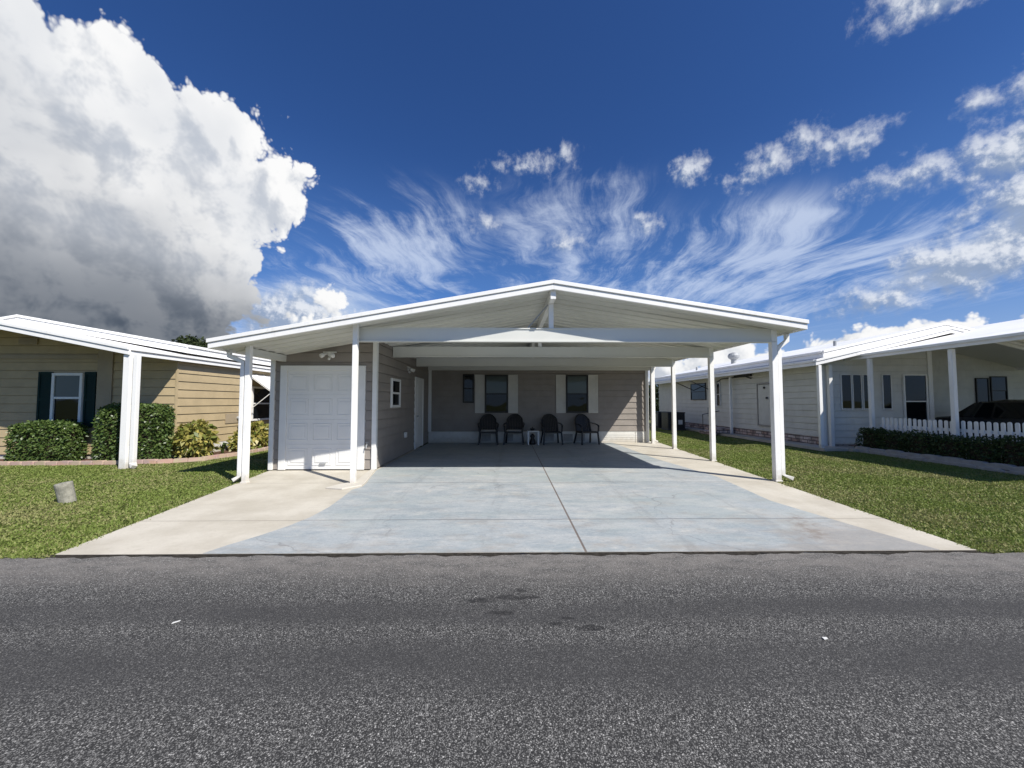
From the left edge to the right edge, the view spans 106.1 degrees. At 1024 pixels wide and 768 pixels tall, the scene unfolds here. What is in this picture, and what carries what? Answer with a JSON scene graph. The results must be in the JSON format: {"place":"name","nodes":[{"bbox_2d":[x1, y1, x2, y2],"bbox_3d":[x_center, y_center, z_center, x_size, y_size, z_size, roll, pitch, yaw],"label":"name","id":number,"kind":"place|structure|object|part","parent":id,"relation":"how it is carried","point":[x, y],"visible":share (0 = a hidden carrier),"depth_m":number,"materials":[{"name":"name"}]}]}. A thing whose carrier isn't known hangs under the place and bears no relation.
{"place":"outdoors","nodes":[
{"label":"outdoors","id":0,"kind":"place"},
{"bbox_2d":[0,550,1023,767],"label":"road","id":1,"kind":"structure","parent":0,"point":[735,659],"depth_m":2.09,"materials":[{"name":"grey asphalt"}]},
{"bbox_2d":[0,423,1023,554],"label":"lawn","id":2,"kind":"structure","parent":0,"point":[173,492],"depth_m":5.86,"materials":[{"name":"grass"}]},
{"bbox_2d":[53,481,76,502],"bbox_3d":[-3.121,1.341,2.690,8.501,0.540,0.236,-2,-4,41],"label":"concrete cylinder","id":3,"kind":"object","parent":2,"relation":"on","point":[65,492],"visible":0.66,"depth_m":5.35,"materials":[{"name":"grey concrete"}]},
{"bbox_2d":[0,447,257,460],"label":"planting bed","id":4,"kind":"object","parent":2,"relation":"on","point":[219,452],"visible":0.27,"depth_m":10.37,"materials":[{"name":"brown soil"}]},
{"bbox_2d":[2,419,90,460],"bbox_3d":[-10.946,1.355,9.033,1.591,1.074,0.717,0,-3,-1],"label":"hedge","id":5,"kind":"object","parent":4,"relation":"on","point":[48,440],"visible":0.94,"depth_m":8.87,"materials":[{"name":"green plant"}]},
{"bbox_2d":[90,402,175,460],"bbox_3d":[-8.910,1.152,9.061,1.656,1.491,0.708,0,-3,-1],"label":"hedge","id":6,"kind":"object","parent":4,"relation":"on","point":[156,424],"visible":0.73,"depth_m":8.91,"materials":[{"name":"green plant"}]},
{"bbox_2d":[168,419,221,457],"bbox_3d":[-7.906,1.446,9.609,1.085,1.153,1.108,0,-3,-1],"label":"croton shrub","id":7,"kind":"object","parent":4,"relation":"on","point":[198,439],"visible":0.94,"depth_m":9.41,"materials":[{"name":"yellow plant"}]},
{"bbox_2d":[219,442,226,452],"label":"strap leaf plant","id":8,"kind":"object","parent":4,"relation":"on","point":[223,446],"visible":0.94,"depth_m":10.39,"materials":[{"name":"green plant"}]},
{"bbox_2d":[226,430,255,451],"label":"croton shrub","id":9,"kind":"object","parent":4,"relation":"on","point":[232,441],"visible":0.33,"depth_m":10.85,"materials":[{"name":"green plant"}]},
{"bbox_2d":[236,420,268,447],"bbox_3d":[-7.925,1.635,11.834,1.108,1.051,1.126,0,-3,-1],"label":"croton shrub","id":10,"kind":"object","parent":4,"relation":"on","point":[260,427],"visible":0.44,"depth_m":11.70,"materials":[{"name":"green plant"}]},
{"bbox_2d":[0,446,267,465],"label":"brick edging","id":11,"kind":"object","parent":2,"relation":"on","point":[114,462],"visible":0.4,"depth_m":8.69,"materials":[{"name":"brown brick"}]},
{"bbox_2d":[0,450,268,558],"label":"grass","id":12,"kind":"structure","parent":2,"relation":"on","point":[18,484],"depth_m":5.73,"materials":[{"name":"green plant"}]},
{"bbox_2d":[0,314,270,468],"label":"house","id":13,"kind":"structure","parent":2,"relation":"on","point":[50,370],"depth_m":9.48,"materials":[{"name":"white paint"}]},
{"bbox_2d":[49,373,84,423],"bbox_3d":[-10.873,0.375,9.409,0.740,1.290,0.060,0,-3,-1],"label":"window","id":14,"kind":"structure","parent":13,"relation":"in","point":[67,389],"depth_m":9.41,"materials":[{"name":"white glass"}]},
{"bbox_2d":[251,386,269,420],"bbox_3d":[-8.277,0.648,12.778,0.050,1.100,1.100,0,-3,-1],"label":"window","id":15,"kind":"structure","parent":13,"relation":"in","point":[260,411],"depth_m":12.63,"materials":[{"name":"clear glass"}]},
{"bbox_2d":[655,411,667,427],"bbox_3d":[8.196,1.946,21.040,0.765,0.880,0.800,0,-3,-1],"label":"air conditioner","id":16,"kind":"object","parent":2,"relation":"on","point":[658,419],"visible":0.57,"depth_m":20.66,"materials":[{"name":"metal"}]},
{"bbox_2d":[661,412,685,430],"bbox_3d":[8.100,1.866,19.340,0.900,0.920,0.900,0,-3,-1],"label":"air conditioner","id":17,"kind":"object","parent":2,"relation":"on","point":[667,420],"visible":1,"depth_m":18.95,"materials":[{"name":"metal"}]},
{"bbox_2d":[648,319,1023,451],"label":"house","id":18,"kind":"structure","parent":2,"relation":"on","point":[837,396],"depth_m":11.98,"materials":[{"name":"white paint"}]},
{"bbox_2d":[690,383,705,399],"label":"window","id":19,"kind":"structure","parent":18,"relation":"in","point":[699,393],"depth_m":19.24,"materials":[{"name":"clear glass"}]},
{"bbox_2d":[716,382,720,405],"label":"window","id":20,"kind":"structure","parent":18,"relation":"in","point":[718,388],"depth_m":17.42,"materials":[{"name":"clear glass"}]},
{"bbox_2d":[756,383,770,426],"bbox_3d":[9.365,0.770,14.302,0.078,1.600,0.820,0,-3,-1],"label":"utility door","id":21,"kind":"structure","parent":18,"relation":"in","point":[763,391],"depth_m":14.34,"materials":[{"name":"white"}]},
{"bbox_2d":[840,374,852,409],"bbox_3d":[10.160,0.247,11.699,0.320,1.080,0.040,0,-3,-1],"label":"window","id":22,"kind":"structure","parent":18,"relation":"in","point":[845,379],"depth_m":11.69,"materials":[{"name":"clear glass"}]},
{"bbox_2d":[851,374,862,409],"bbox_3d":[10.490,0.248,11.704,0.280,1.080,0.040,0,-3,-1],"label":"window","id":23,"kind":"structure","parent":18,"relation":"in","point":[857,401],"depth_m":11.70,"materials":[{"name":"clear glass"}]},
{"bbox_2d":[862,374,868,409],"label":"window","id":24,"kind":"structure","parent":18,"relation":"in","point":[864,376],"depth_m":11.70,"materials":[{"name":"clear glass"}]},
{"bbox_2d":[881,374,892,409],"bbox_3d":[11.410,0.248,11.716,0.280,1.080,0.040,0,-3,-1],"label":"window","id":25,"kind":"structure","parent":18,"relation":"in","point":[886,382],"depth_m":11.71,"materials":[{"name":"clear glass"}]},
{"bbox_2d":[902,374,929,429],"bbox_3d":[12.280,0.548,11.708,0.740,1.700,0.050,0,-3,-1],"label":"door","id":26,"kind":"structure","parent":18,"relation":"in","point":[914,386],"depth_m":11.71,"materials":[{"name":"white glass"}]},
{"bbox_2d":[975,378,989,402],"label":"window","id":27,"kind":"structure","parent":18,"relation":"in","point":[982,392],"depth_m":12.76,"materials":[{"name":"clear glass"}]},
{"bbox_2d":[989,376,1007,400],"bbox_3d":[16.161,0.223,12.777,0.550,0.950,0.045,0,-3,-1],"label":"window","id":28,"kind":"structure","parent":18,"relation":"in","point":[998,384],"depth_m":12.78,"materials":[{"name":"clear glass"}]},
{"bbox_2d":[649,426,1023,552],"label":"grass","id":29,"kind":"structure","parent":2,"relation":"on","point":[730,446],"depth_m":6.42,"materials":[{"name":"green plant"}]},
{"bbox_2d":[855,446,1023,474],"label":"stone border","id":30,"kind":"object","parent":2,"relation":"on","point":[995,467],"visible":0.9,"depth_m":8.62,"materials":[{"name":"grey stone"}]},
{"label":"planting bed","id":31,"kind":"structure","parent":2,"relation":"on","visible":0},
{"bbox_2d":[854,427,886,449],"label":"bush","id":32,"kind":"object","parent":31,"relation":"on","point":[869,436],"visible":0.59,"depth_m":10.75,"materials":[{"name":"green plant"}]},
{"bbox_2d":[876,429,909,451],"bbox_3d":[10.103,1.567,10.139,0.610,0.738,0.761,0,-3,-1],"label":"bush","id":33,"kind":"object","parent":31,"relation":"on","point":[892,440],"visible":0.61,"depth_m":10.09,"materials":[{"name":"green plant"}]},
{"bbox_2d":[900,429,937,453],"bbox_3d":[10.126,1.508,9.484,0.569,0.771,0.743,0,-3,-1],"label":"bush","id":34,"kind":"object","parent":31,"relation":"on","point":[920,441],"visible":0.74,"depth_m":9.48,"materials":[{"name":"green plant"}]},
{"bbox_2d":[928,433,969,457],"bbox_3d":[10.111,1.505,8.877,0.589,0.735,0.772,0,-3,-1],"label":"bush","id":35,"kind":"object","parent":31,"relation":"on","point":[946,446],"visible":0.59,"depth_m":8.83,"materials":[{"name":"green plant"}]},
{"bbox_2d":[880,417,1023,463],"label":"picket fence","id":36,"kind":"object","parent":31,"relation":"on","point":[989,432],"visible":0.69,"depth_m":8.95,"materials":[{"name":"white wood"}]},
{"bbox_2d":[959,435,1008,462],"bbox_3d":[10.138,1.469,8.247,0.582,0.752,0.786,0,-3,-1],"label":"bush","id":37,"kind":"object","parent":31,"relation":"on","point":[978,450],"visible":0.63,"depth_m":8.24,"materials":[{"name":"green plant"}]},
{"bbox_2d":[991,434,1023,466],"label":"bush","id":38,"kind":"object","parent":31,"relation":"on","point":[1013,453],"visible":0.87,"depth_m":7.74,"materials":[{"name":"green plant"}]},
{"bbox_2d":[0,0,1023,385],"label":"sky","id":39,"kind":"structure","parent":0,"point":[170,169],"materials":[{"name":"blue"}]},
{"bbox_2d":[55,441,975,557],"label":"driveway","id":40,"kind":"structure","parent":0,"point":[501,497],"depth_m":4.85,"materials":[{"name":"grey concrete"}]},
{"bbox_2d":[477,414,498,444],"bbox_3d":[-0.789,1.500,12.816,0.714,0.999,0.747,0,-3,-4],"label":"patio chair","id":41,"kind":"object","parent":40,"relation":"on","point":[492,426],"visible":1,"depth_m":13.02,"materials":[{"name":"plastic"}]},
{"bbox_2d":[206,279,808,482],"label":"house","id":42,"kind":"structure","parent":40,"relation":"on","point":[565,353],"depth_m":7.93,"materials":[{"name":"white paint"}]},
{"bbox_2d":[278,366,365,469],"bbox_3d":[-3.893,0.686,7.917,1.740,2.130,0.080,0,-3,-1],"label":"garage door","id":43,"kind":"structure","parent":42,"relation":"in","point":[315,409],"depth_m":7.90,"materials":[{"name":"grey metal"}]},
{"bbox_2d":[319,352,336,359],"bbox_3d":[-3.762,-0.582,7.881,0.324,0.179,0.182,0,-3,-1],"label":"floodlight","id":44,"kind":"object","parent":42,"relation":"attached to","point":[329,354],"visible":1,"depth_m":7.84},
{"bbox_2d":[390,378,400,407],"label":"window","id":45,"kind":"structure","parent":42,"relation":"in","point":[395,387],"depth_m":9.25,"materials":[{"name":"clear glass"}]},
{"bbox_2d":[407,366,414,372],"bbox_3d":[-2.748,-0.379,10.495,0.182,0.179,0.324,0,-3,-1],"label":"floodlight","id":46,"kind":"object","parent":42,"relation":"attached to","point":[410,369],"visible":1,"depth_m":10.44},
{"bbox_2d":[414,377,423,448],"bbox_3d":[-2.823,0.873,11.807,0.100,2.120,1.080,0,-3,-1],"label":"door","id":47,"kind":"structure","parent":42,"relation":"in","point":[419,382],"depth_m":11.70,"materials":[{"name":"grey metal"}]},
{"bbox_2d":[463,374,473,402],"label":"window","id":48,"kind":"structure","parent":42,"relation":"in","point":[468,379],"depth_m":13.27,"materials":[{"name":"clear glass"}]},
{"bbox_2d":[485,375,507,412],"bbox_3d":[-0.536,0.339,13.274,0.790,1.305,0.050,0,-3,-1],"label":"window","id":49,"kind":"structure","parent":42,"relation":"in","point":[496,386],"depth_m":13.27,"materials":[{"name":"clear glass"}]},
{"bbox_2d":[566,375,587,412],"bbox_3d":[2.248,0.340,13.310,0.760,1.305,0.050,0,-3,-1],"label":"window","id":50,"kind":"structure","parent":42,"relation":"in","point":[576,385],"depth_m":13.31,"materials":[{"name":"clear glass"}]},
{"bbox_2d":[503,414,524,444],"bbox_3d":[0.079,1.502,12.847,0.714,0.999,0.747,0,-3,4],"label":"patio chair","id":51,"kind":"object","parent":40,"relation":"on","point":[517,420],"visible":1,"depth_m":13.05,"materials":[{"name":"plastic"}]},
{"bbox_2d":[529,434,535,444],"bbox_3d":[0.676,1.809,12.659,0.240,0.350,0.240,0,-3,-1],"label":"lantern","id":52,"kind":"object","parent":40,"relation":"on","point":[532,440],"visible":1,"depth_m":12.59,"materials":[{"name":"plastic"}]},
{"bbox_2d":[527,430,538,444],"bbox_3d":[0.696,1.762,12.662,0.380,0.447,0.340,0,-3,-1],"label":"side table","id":53,"kind":"object","parent":40,"relation":"on","point":[528,431],"visible":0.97,"depth_m":12.51,"materials":[{"name":"white plastic"}]},
{"bbox_2d":[540,414,562,444],"bbox_3d":[1.298,1.501,12.823,0.714,0.999,0.747,0,-3,-6],"label":"patio chair","id":54,"kind":"object","parent":40,"relation":"on","point":[547,423],"visible":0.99,"depth_m":13.02,"materials":[{"name":"plastic"}]},
{"bbox_2d":[573,414,599,444],"bbox_3d":[2.457,1.502,12.856,0.714,0.999,0.747,1,-3,-17],"label":"patio chair","id":55,"kind":"object","parent":40,"relation":"on","point":[582,421],"visible":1,"depth_m":13.05,"materials":[{"name":"plastic"}]},
{"bbox_2d":[935,399,1023,442],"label":"parked car","id":56,"kind":"object","parent":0,"point":[1006,411],"visible":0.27,"depth_m":10.65,"materials":[{"name":"paint"}]},
{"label":"side window","id":57,"kind":"part","parent":56,"relation":"part of","materials":[{"name":"black glass"}]},
{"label":"side window","id":58,"kind":"part","parent":56,"relation":"part of","materials":[{"name":"black glass"}]},
{"label":"ground","id":59,"kind":"structure","parent":0,"visible":0},
{"bbox_2d":[171,334,207,347],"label":"tree","id":60,"kind":"object","parent":59,"relation":"on","point":[193,340],"visible":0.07,"depth_m":43.26,"materials":[{"name":"green plant"}]},
{"bbox_2d":[648,382,660,419],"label":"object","id":61,"kind":"object","parent":59,"relation":"on","point":[657,398],"visible":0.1,"depth_m":30.57,"materials":[{"name":"plant"}]}
]}

